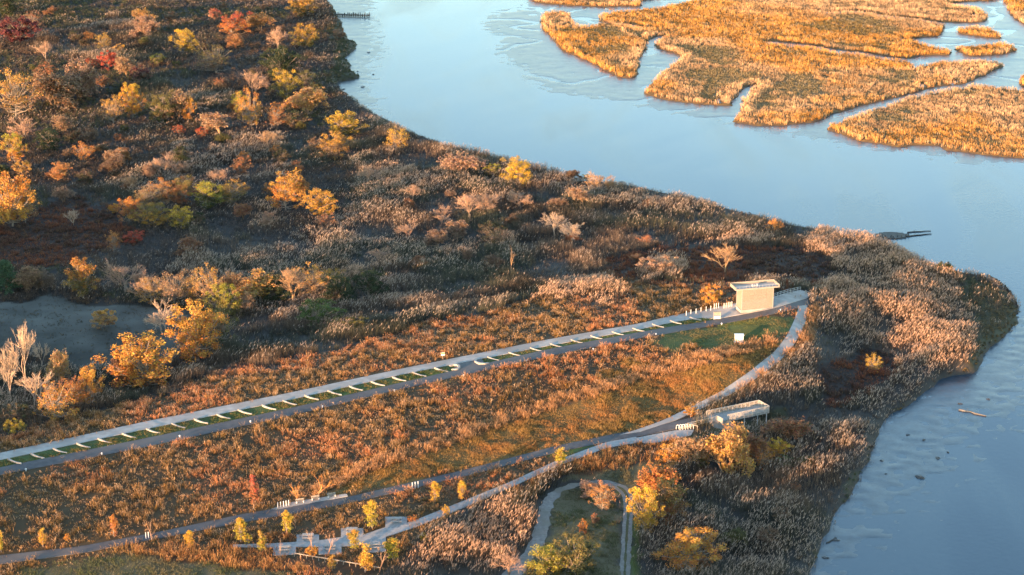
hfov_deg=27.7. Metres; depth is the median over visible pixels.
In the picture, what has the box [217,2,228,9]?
shrub
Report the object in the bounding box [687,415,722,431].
ramp railing
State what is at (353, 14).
derelict pier
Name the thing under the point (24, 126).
bare tree
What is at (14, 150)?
leafy tree
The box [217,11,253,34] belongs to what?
leafy tree
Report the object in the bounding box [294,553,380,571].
rail fence
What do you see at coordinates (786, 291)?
platform railing
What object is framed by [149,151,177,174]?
bare tree
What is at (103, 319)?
shrub
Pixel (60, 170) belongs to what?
thinning tree
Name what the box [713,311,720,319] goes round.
information kiosk
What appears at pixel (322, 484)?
bare sapling
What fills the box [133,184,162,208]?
leafy tree
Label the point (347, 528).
picnic table
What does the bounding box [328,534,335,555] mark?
bare sapling
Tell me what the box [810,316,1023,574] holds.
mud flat
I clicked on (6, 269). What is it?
pine tree
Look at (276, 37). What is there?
shrub
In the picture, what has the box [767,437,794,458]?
leafy tree
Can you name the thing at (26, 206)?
leafy tree
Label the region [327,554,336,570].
sapling
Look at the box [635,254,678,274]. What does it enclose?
shrub
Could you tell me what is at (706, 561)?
shrub
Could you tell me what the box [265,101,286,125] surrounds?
leafy tree
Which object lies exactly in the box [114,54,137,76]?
thinning tree
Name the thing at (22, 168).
shrub
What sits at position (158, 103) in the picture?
leafy tree
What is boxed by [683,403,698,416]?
shrub
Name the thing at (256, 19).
thinning tree
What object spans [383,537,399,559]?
sapling
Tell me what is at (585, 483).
thinning tree
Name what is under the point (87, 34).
thinning tree
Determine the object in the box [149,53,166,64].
shrub
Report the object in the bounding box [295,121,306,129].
thinning tree
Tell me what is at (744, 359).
short grass
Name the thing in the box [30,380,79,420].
leafy tree
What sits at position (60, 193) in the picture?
thinning tree
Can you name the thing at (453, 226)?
thinning tree
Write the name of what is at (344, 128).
leafy tree
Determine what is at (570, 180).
bare tree
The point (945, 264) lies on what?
shrub
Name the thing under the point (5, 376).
bare tree
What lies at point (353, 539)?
sapling
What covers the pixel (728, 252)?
bare tree
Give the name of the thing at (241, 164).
shrub
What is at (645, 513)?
leafy tree
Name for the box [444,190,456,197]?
thinning tree
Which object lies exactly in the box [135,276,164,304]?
leafy tree
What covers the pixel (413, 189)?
bare tree
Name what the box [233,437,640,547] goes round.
garden path
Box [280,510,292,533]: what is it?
sapling
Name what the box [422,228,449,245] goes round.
thinning tree
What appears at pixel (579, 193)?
thinning tree
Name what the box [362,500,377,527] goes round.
sapling
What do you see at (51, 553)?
road
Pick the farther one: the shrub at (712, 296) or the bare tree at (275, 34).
the bare tree at (275, 34)
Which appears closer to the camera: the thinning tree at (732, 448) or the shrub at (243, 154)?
the thinning tree at (732, 448)
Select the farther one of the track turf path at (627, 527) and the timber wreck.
the timber wreck
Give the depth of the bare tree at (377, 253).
499.76 m
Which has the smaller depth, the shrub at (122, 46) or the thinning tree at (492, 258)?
the thinning tree at (492, 258)
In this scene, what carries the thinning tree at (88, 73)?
on the ground at (48, 304)
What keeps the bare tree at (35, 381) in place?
on the ground at (48, 304)
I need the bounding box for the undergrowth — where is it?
[0,0,1019,574]
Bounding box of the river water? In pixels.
[339,0,1023,574]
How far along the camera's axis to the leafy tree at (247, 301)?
458.97 m
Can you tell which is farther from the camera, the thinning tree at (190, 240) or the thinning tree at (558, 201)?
the thinning tree at (558, 201)
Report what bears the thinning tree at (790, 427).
on the ground at (48, 304)
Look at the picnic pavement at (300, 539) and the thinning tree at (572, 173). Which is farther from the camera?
the thinning tree at (572, 173)
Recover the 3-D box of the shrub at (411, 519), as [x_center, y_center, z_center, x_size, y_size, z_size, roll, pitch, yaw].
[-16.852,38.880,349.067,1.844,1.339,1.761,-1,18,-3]
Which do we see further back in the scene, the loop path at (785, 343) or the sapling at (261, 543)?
the loop path at (785, 343)
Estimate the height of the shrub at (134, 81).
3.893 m
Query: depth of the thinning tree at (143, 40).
744.12 m
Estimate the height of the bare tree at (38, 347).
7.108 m
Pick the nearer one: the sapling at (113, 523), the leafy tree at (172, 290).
the sapling at (113, 523)
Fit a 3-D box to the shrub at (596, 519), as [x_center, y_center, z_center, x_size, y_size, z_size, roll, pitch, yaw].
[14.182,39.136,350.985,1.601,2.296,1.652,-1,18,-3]
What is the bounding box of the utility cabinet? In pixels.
[734,333,743,343]
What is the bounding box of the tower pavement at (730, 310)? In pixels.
[696,290,808,318]
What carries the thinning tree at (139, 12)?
on the ground at (48, 304)
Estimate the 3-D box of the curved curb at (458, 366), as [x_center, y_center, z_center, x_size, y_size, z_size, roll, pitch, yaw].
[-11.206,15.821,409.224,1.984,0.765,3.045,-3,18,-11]
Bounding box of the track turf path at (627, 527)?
[617,486,629,574]
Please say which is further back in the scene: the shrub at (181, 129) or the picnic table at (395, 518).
the shrub at (181, 129)
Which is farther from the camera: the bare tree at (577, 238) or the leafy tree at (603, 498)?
the bare tree at (577, 238)
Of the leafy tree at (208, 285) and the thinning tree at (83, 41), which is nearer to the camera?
the leafy tree at (208, 285)
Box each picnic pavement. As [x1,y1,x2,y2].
[273,545,295,555]
[297,534,318,542]
[318,544,341,554]
[341,528,362,536]
[364,535,385,552]
[385,517,406,527]
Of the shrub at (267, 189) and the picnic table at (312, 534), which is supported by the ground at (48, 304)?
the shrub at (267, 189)
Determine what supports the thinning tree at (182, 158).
on the ground at (48, 304)
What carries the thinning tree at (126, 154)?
on the ground at (48, 304)
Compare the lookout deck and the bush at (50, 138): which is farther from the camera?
the bush at (50, 138)
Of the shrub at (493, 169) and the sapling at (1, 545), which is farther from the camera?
the shrub at (493, 169)
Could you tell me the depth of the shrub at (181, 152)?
585.91 m
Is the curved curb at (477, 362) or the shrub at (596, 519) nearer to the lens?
the shrub at (596, 519)
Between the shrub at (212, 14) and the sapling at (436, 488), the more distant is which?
the shrub at (212, 14)
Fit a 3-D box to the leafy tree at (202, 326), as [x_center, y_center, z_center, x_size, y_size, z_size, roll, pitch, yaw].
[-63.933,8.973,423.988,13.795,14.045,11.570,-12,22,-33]
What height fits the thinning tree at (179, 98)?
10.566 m
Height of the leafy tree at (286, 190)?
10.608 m
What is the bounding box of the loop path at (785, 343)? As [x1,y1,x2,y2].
[620,305,806,434]
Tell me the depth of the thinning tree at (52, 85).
650.56 m
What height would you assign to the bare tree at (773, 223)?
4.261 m
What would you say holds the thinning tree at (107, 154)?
on the ground at (48, 304)
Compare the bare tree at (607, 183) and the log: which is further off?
the bare tree at (607, 183)
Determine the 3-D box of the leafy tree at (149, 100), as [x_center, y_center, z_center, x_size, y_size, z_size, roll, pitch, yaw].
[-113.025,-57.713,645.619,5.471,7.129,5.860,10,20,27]
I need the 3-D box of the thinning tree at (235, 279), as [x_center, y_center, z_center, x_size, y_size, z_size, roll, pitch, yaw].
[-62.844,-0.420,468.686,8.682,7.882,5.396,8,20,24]
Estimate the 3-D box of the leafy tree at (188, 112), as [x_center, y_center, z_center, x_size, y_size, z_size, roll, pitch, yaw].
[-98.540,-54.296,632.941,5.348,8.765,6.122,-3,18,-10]
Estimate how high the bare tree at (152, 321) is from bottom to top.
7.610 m
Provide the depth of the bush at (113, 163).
575.27 m
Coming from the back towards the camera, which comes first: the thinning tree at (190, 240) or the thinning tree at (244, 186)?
the thinning tree at (244, 186)
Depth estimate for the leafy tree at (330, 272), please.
475.85 m
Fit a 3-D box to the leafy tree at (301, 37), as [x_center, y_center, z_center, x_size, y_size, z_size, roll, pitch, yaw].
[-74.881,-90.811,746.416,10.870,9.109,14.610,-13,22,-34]
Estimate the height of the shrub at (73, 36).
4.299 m
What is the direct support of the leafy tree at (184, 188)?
on the ground at (48, 304)
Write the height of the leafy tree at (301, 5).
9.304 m
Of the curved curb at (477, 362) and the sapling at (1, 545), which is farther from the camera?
the curved curb at (477, 362)
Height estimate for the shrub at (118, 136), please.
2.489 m
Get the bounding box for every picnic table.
[278,545,289,551]
[302,533,313,538]
[324,544,335,550]
[346,527,357,533]
[369,542,380,547]
[390,517,401,521]
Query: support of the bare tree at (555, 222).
on the ground at (48, 304)
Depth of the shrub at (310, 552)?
336.84 m
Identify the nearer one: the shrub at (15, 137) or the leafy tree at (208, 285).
the leafy tree at (208, 285)
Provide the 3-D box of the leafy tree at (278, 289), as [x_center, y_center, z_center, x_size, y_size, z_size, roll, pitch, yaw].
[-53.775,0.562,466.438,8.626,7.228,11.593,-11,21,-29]
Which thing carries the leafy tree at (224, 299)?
on the ground at (48, 304)
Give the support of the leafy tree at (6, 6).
on the ground at (48, 304)
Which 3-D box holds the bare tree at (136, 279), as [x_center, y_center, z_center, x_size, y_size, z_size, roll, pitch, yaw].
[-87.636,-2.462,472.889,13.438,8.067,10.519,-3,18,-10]
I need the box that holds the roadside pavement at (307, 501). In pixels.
[274,494,347,508]
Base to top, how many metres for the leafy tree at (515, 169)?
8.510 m
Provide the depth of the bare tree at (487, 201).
537.29 m
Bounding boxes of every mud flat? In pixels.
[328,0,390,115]
[480,0,1023,166]
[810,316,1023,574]
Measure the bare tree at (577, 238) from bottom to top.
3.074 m
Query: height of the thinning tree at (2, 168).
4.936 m
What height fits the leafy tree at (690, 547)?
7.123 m
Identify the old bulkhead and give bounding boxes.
[987,274,1017,306]
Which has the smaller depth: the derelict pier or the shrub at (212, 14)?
the shrub at (212, 14)
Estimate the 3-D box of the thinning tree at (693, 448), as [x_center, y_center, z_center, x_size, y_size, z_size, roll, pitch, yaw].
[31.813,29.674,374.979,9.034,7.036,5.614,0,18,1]
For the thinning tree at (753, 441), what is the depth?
379.02 m
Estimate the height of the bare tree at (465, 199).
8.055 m
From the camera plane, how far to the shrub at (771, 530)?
347.58 m
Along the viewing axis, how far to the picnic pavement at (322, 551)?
339.82 m
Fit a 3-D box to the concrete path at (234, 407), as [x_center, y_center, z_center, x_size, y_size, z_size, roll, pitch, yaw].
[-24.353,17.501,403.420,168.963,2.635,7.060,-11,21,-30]
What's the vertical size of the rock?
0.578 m
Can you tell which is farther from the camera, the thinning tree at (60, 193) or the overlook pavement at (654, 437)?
the thinning tree at (60, 193)
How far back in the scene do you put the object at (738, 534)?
346.39 m
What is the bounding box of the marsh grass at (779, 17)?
[535,0,1023,156]
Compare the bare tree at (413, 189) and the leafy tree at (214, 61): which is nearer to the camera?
the bare tree at (413, 189)
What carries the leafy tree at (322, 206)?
on the ground at (48, 304)
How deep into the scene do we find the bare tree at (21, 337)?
398.08 m
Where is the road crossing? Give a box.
[453,359,482,370]
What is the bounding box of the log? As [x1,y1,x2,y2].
[958,409,985,415]
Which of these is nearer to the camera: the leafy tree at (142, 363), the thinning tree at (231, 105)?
the leafy tree at (142, 363)
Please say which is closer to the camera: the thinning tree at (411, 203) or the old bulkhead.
the old bulkhead
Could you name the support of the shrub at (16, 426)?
on the ground at (48, 304)
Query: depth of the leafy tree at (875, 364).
426.68 m
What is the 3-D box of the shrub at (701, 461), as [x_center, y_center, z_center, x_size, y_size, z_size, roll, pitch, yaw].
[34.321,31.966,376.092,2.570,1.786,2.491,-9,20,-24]
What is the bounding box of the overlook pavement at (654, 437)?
[637,430,693,442]
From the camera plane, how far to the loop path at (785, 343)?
414.85 m
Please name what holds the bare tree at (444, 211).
on the ground at (48, 304)
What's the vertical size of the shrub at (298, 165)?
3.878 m
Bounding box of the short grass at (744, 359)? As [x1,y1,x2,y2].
[0,295,790,574]
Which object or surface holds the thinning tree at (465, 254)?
on the ground at (48, 304)
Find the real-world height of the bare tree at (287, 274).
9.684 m
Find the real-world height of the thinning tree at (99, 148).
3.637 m
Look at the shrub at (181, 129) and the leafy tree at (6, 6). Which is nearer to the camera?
the shrub at (181, 129)
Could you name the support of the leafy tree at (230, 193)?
on the ground at (48, 304)
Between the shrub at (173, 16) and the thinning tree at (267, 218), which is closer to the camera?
the thinning tree at (267, 218)
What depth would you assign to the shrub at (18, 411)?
384.79 m
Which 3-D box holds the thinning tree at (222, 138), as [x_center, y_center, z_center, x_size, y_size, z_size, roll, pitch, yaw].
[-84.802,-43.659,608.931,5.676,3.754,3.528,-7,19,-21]
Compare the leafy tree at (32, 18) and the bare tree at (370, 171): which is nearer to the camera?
the bare tree at (370, 171)
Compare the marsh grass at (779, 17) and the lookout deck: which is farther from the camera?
the marsh grass at (779, 17)
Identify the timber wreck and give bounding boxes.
[875,232,909,238]
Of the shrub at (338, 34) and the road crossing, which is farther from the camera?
the shrub at (338, 34)
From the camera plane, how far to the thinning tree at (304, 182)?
548.31 m
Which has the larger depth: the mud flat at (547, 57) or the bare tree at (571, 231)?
the mud flat at (547, 57)
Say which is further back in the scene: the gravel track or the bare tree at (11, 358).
the bare tree at (11, 358)
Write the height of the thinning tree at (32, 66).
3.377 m
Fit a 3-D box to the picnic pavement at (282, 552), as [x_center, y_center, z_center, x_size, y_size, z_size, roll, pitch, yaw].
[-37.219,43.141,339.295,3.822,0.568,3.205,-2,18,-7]
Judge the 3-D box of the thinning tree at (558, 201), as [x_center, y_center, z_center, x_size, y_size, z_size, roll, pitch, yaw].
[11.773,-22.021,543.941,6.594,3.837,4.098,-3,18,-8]
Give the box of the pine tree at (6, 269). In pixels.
[0,259,23,295]
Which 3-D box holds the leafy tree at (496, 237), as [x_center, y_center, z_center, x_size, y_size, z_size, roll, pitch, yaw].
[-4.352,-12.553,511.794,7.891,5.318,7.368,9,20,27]
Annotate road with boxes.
[0,299,808,474]
[0,415,707,563]
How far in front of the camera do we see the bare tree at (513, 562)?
331.33 m
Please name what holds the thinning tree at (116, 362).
on the ground at (48, 304)
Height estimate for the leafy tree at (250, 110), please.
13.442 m
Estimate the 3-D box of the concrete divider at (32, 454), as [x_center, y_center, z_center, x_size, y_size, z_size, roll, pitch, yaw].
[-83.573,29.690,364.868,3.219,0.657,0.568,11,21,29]
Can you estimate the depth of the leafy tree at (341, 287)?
464.77 m
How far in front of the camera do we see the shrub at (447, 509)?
352.59 m
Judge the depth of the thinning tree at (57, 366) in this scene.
412.22 m
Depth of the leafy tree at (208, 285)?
462.54 m
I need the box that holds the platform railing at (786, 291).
[774,287,800,296]
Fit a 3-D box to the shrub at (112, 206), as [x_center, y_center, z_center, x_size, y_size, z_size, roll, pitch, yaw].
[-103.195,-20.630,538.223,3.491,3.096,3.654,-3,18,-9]
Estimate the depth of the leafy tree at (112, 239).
503.65 m
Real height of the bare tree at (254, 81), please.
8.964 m
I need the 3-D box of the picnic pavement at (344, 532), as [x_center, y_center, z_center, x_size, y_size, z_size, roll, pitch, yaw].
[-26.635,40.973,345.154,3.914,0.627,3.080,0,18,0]
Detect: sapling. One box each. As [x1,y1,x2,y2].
[0,530,2,550]
[38,527,46,546]
[109,514,117,535]
[183,530,194,547]
[233,517,247,541]
[249,474,259,507]
[257,530,266,552]
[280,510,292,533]
[312,473,331,496]
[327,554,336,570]
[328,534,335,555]
[346,529,360,548]
[358,541,372,571]
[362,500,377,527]
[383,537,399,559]
[428,481,441,501]
[457,480,465,500]
[554,447,566,464]
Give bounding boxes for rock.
[915,475,924,478]
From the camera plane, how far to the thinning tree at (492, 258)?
491.79 m
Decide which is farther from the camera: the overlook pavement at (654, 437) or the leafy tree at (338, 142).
the leafy tree at (338, 142)
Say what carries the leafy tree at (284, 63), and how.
on the ground at (48, 304)
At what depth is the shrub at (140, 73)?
687.28 m
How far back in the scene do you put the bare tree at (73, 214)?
526.94 m
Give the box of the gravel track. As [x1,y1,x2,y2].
[502,480,633,574]
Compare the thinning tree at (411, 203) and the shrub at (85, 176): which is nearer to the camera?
the thinning tree at (411, 203)
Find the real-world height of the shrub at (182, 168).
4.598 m
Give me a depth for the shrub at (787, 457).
380.67 m
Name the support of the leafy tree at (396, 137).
on the ground at (48, 304)
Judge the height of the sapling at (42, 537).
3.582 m
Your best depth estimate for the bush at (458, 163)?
574.36 m
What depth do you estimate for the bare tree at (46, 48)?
721.30 m
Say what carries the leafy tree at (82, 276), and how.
on the ground at (48, 304)
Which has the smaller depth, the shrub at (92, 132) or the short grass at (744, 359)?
the short grass at (744, 359)
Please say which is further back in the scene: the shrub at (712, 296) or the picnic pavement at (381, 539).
the shrub at (712, 296)
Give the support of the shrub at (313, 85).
on the ground at (48, 304)
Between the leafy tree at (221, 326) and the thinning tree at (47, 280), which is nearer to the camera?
the leafy tree at (221, 326)
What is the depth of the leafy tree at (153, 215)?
525.27 m
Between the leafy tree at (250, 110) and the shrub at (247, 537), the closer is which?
the shrub at (247, 537)
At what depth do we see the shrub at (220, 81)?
679.76 m
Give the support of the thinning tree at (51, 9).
on the ground at (48, 304)
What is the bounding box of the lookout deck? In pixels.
[703,400,768,431]
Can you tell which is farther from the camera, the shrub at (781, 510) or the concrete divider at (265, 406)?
the concrete divider at (265, 406)
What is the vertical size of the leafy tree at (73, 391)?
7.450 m
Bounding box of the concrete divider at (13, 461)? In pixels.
[7,457,21,463]
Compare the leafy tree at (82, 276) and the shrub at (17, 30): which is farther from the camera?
the shrub at (17, 30)
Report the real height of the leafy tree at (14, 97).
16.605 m
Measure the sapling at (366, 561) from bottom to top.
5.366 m
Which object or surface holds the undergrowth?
on the ground at (48, 304)
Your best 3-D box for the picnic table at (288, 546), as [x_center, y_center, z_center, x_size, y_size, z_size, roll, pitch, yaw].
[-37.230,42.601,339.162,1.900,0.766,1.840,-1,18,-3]
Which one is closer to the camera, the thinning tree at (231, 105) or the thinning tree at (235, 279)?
the thinning tree at (235, 279)
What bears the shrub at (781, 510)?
on the ground at (48, 304)
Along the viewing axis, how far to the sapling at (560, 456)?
371.82 m
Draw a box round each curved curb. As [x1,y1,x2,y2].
[449,364,459,369]
[474,358,488,364]
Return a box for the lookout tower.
[730,279,779,312]
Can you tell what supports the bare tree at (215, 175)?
on the ground at (48, 304)
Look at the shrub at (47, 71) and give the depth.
690.01 m
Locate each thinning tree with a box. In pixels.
[0,164,10,176]
[5,264,44,292]
[28,64,35,71]
[30,72,90,110]
[33,267,56,289]
[42,6,57,14]
[44,348,71,386]
[48,161,72,180]
[49,186,76,201]
[51,114,74,133]
[63,56,102,98]
[66,130,79,140]
[79,39,89,45]
[81,30,94,39]
[93,144,108,152]
[94,74,114,87]
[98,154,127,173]
[102,148,125,159]
[109,353,137,388]
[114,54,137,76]
[116,146,131,159]
[120,177,136,190]
[126,13,159,37]
[126,210,144,222]
[131,7,156,21]
[138,35,148,44]
[142,165,155,177]
[155,88,194,121]
[172,154,190,166]
[174,234,204,255]
[195,111,230,135]
[214,132,231,143]
[216,272,246,300]
[224,33,244,47]
[226,102,235,110]
[231,267,280,301]
[233,183,251,193]
[233,202,254,218]
[244,68,257,78]
[245,11,277,29]
[259,212,275,225]
[281,85,328,113]
[285,175,309,201]
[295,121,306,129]
[369,196,384,203]
[403,197,415,207]
[408,255,426,266]
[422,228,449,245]
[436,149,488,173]
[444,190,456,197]
[445,219,468,239]
[462,250,471,260]
[480,252,506,271]
[504,212,521,225]
[546,196,568,208]
[565,170,582,180]
[566,187,594,204]
[579,479,599,497]
[629,253,641,262]
[633,460,681,493]
[663,434,712,467]
[696,420,755,477]
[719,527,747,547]
[734,430,770,457]
[759,416,813,442]
[795,455,820,467]
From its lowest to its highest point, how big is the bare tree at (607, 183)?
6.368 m
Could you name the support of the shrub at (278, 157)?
on the ground at (48, 304)
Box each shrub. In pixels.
[0,15,41,41]
[2,403,30,421]
[3,417,26,433]
[8,131,23,144]
[10,160,31,174]
[31,61,57,77]
[61,147,74,158]
[63,533,70,541]
[68,30,80,40]
[74,168,94,182]
[75,126,98,140]
[86,58,100,67]
[89,309,117,328]
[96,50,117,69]
[108,203,118,212]
[110,43,124,51]
[113,133,121,140]
[119,124,128,131]
[122,230,143,242]
[126,79,139,88]
[128,65,152,80]
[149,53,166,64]
[164,11,178,19]
[171,60,181,67]
[171,147,191,159]
[172,125,185,134]
[175,161,194,175]
[189,211,205,226]
[195,126,209,137]
[208,8,221,18]
[214,77,226,86]
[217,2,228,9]
[230,155,253,173]
[236,151,251,161]
[241,533,251,543]
[261,182,278,195]
[268,144,282,154]
[269,31,283,41]
[272,149,290,164]
[281,107,311,127]
[289,160,304,171]
[302,49,313,56]
[304,545,317,556]
[307,82,326,95]
[307,137,327,151]
[312,212,338,227]
[333,28,345,39]
[341,315,369,329]
[407,514,416,521]
[441,504,449,514]
[477,220,507,236]
[483,163,500,174]
[577,518,587,533]
[591,513,599,522]
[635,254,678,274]
[655,443,684,461]
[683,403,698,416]
[693,459,707,466]
[696,556,712,567]
[700,284,722,302]
[756,525,781,544]
[772,506,790,520]
[773,454,795,467]
[935,261,953,274]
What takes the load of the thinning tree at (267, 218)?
on the ground at (48, 304)
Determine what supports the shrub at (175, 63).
on the ground at (48, 304)
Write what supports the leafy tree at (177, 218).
on the ground at (48, 304)
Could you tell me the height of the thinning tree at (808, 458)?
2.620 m
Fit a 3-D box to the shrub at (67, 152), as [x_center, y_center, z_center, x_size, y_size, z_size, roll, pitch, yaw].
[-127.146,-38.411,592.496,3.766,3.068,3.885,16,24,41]
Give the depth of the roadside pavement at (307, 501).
356.02 m
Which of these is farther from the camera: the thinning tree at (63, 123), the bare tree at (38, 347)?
the thinning tree at (63, 123)
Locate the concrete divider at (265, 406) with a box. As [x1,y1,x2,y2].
[262,404,275,409]
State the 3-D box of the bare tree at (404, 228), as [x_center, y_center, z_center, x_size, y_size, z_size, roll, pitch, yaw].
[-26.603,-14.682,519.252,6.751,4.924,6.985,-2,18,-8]
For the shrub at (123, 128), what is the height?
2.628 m
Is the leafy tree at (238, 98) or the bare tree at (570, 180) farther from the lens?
the leafy tree at (238, 98)
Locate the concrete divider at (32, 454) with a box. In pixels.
[30,452,44,458]
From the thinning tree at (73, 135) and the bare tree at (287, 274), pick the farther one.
the thinning tree at (73, 135)
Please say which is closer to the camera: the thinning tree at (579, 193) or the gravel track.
the gravel track
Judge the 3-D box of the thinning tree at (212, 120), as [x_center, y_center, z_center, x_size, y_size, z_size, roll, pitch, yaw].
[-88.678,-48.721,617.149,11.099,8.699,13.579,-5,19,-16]
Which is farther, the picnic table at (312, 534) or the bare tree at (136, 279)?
the bare tree at (136, 279)
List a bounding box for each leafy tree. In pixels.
[0,0,23,16]
[0,68,43,118]
[0,131,29,162]
[0,171,35,226]
[7,186,41,222]
[23,9,42,27]
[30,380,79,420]
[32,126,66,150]
[54,375,91,410]
[61,256,100,296]
[70,142,94,161]
[74,363,105,403]
[90,329,178,388]
[92,33,111,49]
[98,94,122,123]
[104,230,122,250]
[114,196,143,221]
[118,82,144,117]
[128,202,171,225]
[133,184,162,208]
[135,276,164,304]
[140,91,154,110]
[144,93,175,123]
[145,178,179,203]
[153,270,185,308]
[161,174,205,204]
[161,298,229,365]
[166,205,193,228]
[167,29,199,53]
[179,269,205,300]
[181,96,196,121]
[187,180,228,208]
[190,43,235,75]
[191,262,224,304]
[201,283,242,315]
[205,303,240,345]
[216,179,248,205]
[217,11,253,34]
[230,91,247,110]
[234,86,261,127]
[234,291,255,311]
[256,272,291,302]
[257,45,306,78]
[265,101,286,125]
[265,167,308,210]
[268,68,304,98]
[284,0,317,16]
[288,23,319,47]
[288,262,330,298]
[295,69,318,82]
[297,187,338,215]
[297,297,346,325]
[316,130,354,159]
[320,272,356,305]
[321,267,348,289]
[323,110,369,136]
[351,266,389,299]
[386,128,408,149]
[481,226,508,247]
[500,155,531,183]
[522,543,572,574]
[548,531,600,574]
[576,537,599,560]
[587,479,617,510]
[625,483,665,533]
[649,475,691,525]
[650,525,729,570]
[747,441,774,468]
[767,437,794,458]
[864,353,882,372]
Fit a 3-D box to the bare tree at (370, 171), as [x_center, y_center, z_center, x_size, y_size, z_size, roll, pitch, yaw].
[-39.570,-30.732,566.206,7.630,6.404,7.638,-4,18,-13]
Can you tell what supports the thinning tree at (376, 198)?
on the ground at (48, 304)
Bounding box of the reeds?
[0,0,1021,574]
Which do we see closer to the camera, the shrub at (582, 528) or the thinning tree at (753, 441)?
the shrub at (582, 528)
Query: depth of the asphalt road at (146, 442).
394.21 m
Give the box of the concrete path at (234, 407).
[0,310,702,459]
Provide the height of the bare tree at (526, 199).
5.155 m
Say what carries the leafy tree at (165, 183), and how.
on the ground at (48, 304)
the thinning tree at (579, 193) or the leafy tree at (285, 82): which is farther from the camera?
the leafy tree at (285, 82)
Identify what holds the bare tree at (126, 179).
on the ground at (48, 304)
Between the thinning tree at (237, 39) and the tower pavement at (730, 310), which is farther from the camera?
the thinning tree at (237, 39)
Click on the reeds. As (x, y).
(566, 286)
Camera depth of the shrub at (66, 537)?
338.83 m
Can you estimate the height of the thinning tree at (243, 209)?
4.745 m
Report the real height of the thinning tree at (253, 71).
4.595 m
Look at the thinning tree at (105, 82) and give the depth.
677.97 m
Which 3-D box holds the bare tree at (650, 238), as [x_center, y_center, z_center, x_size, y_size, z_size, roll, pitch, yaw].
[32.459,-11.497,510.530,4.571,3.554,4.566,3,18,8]
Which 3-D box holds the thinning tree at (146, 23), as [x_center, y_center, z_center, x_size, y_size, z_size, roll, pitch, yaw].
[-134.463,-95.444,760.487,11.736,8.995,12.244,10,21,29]
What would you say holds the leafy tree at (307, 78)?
on the ground at (48, 304)
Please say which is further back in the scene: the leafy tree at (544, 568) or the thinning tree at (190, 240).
the thinning tree at (190, 240)
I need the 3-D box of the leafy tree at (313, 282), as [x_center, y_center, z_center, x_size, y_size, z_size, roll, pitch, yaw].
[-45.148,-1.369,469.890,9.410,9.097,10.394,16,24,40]
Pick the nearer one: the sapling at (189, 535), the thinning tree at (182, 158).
the sapling at (189, 535)
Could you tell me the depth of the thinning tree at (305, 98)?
645.49 m
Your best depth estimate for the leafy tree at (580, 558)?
327.78 m
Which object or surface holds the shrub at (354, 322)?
on the ground at (48, 304)
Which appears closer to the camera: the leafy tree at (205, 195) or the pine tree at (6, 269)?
the pine tree at (6, 269)
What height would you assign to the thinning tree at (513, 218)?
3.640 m
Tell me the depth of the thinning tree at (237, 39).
744.53 m
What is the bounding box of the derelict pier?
[335,12,369,16]
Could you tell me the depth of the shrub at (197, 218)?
525.56 m
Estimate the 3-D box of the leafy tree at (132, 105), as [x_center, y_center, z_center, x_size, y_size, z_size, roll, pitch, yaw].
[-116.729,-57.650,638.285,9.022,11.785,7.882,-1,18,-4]
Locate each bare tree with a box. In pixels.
[0,339,20,403]
[0,365,15,394]
[5,324,35,398]
[6,114,36,136]
[14,370,57,406]
[30,342,49,367]
[32,41,51,60]
[62,210,77,224]
[98,259,154,289]
[123,175,141,187]
[126,277,155,299]
[143,297,173,332]
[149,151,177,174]
[209,167,227,182]
[240,69,268,92]
[256,130,284,146]
[265,26,289,47]
[277,267,309,301]
[353,166,380,182]
[366,247,393,260]
[394,218,417,237]
[407,184,420,196]
[431,204,452,217]
[433,214,451,224]
[455,193,483,220]
[475,192,502,211]
[488,551,525,574]
[507,189,533,207]
[536,211,567,232]
[558,222,584,241]
[564,175,577,185]
[564,233,580,243]
[585,170,619,191]
[638,235,651,242]
[701,244,741,272]
[766,218,783,233]
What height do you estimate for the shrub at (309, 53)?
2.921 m
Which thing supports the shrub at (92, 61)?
on the ground at (48, 304)
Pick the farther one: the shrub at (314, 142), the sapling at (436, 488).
the shrub at (314, 142)
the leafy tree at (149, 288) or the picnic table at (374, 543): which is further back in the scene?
the leafy tree at (149, 288)
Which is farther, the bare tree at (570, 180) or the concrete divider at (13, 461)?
the bare tree at (570, 180)
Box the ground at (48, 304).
[0,0,1023,574]
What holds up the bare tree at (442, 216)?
on the ground at (48, 304)
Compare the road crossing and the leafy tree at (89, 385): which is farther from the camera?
the road crossing
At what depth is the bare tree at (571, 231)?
514.94 m
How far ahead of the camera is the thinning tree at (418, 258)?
495.87 m
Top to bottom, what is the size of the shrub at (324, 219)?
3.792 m
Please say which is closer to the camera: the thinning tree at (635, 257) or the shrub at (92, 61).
the thinning tree at (635, 257)
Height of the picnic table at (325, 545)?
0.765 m
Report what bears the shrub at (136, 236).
on the ground at (48, 304)
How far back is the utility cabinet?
425.23 m
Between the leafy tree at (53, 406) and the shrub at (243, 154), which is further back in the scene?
the shrub at (243, 154)
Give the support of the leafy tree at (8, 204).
on the ground at (48, 304)

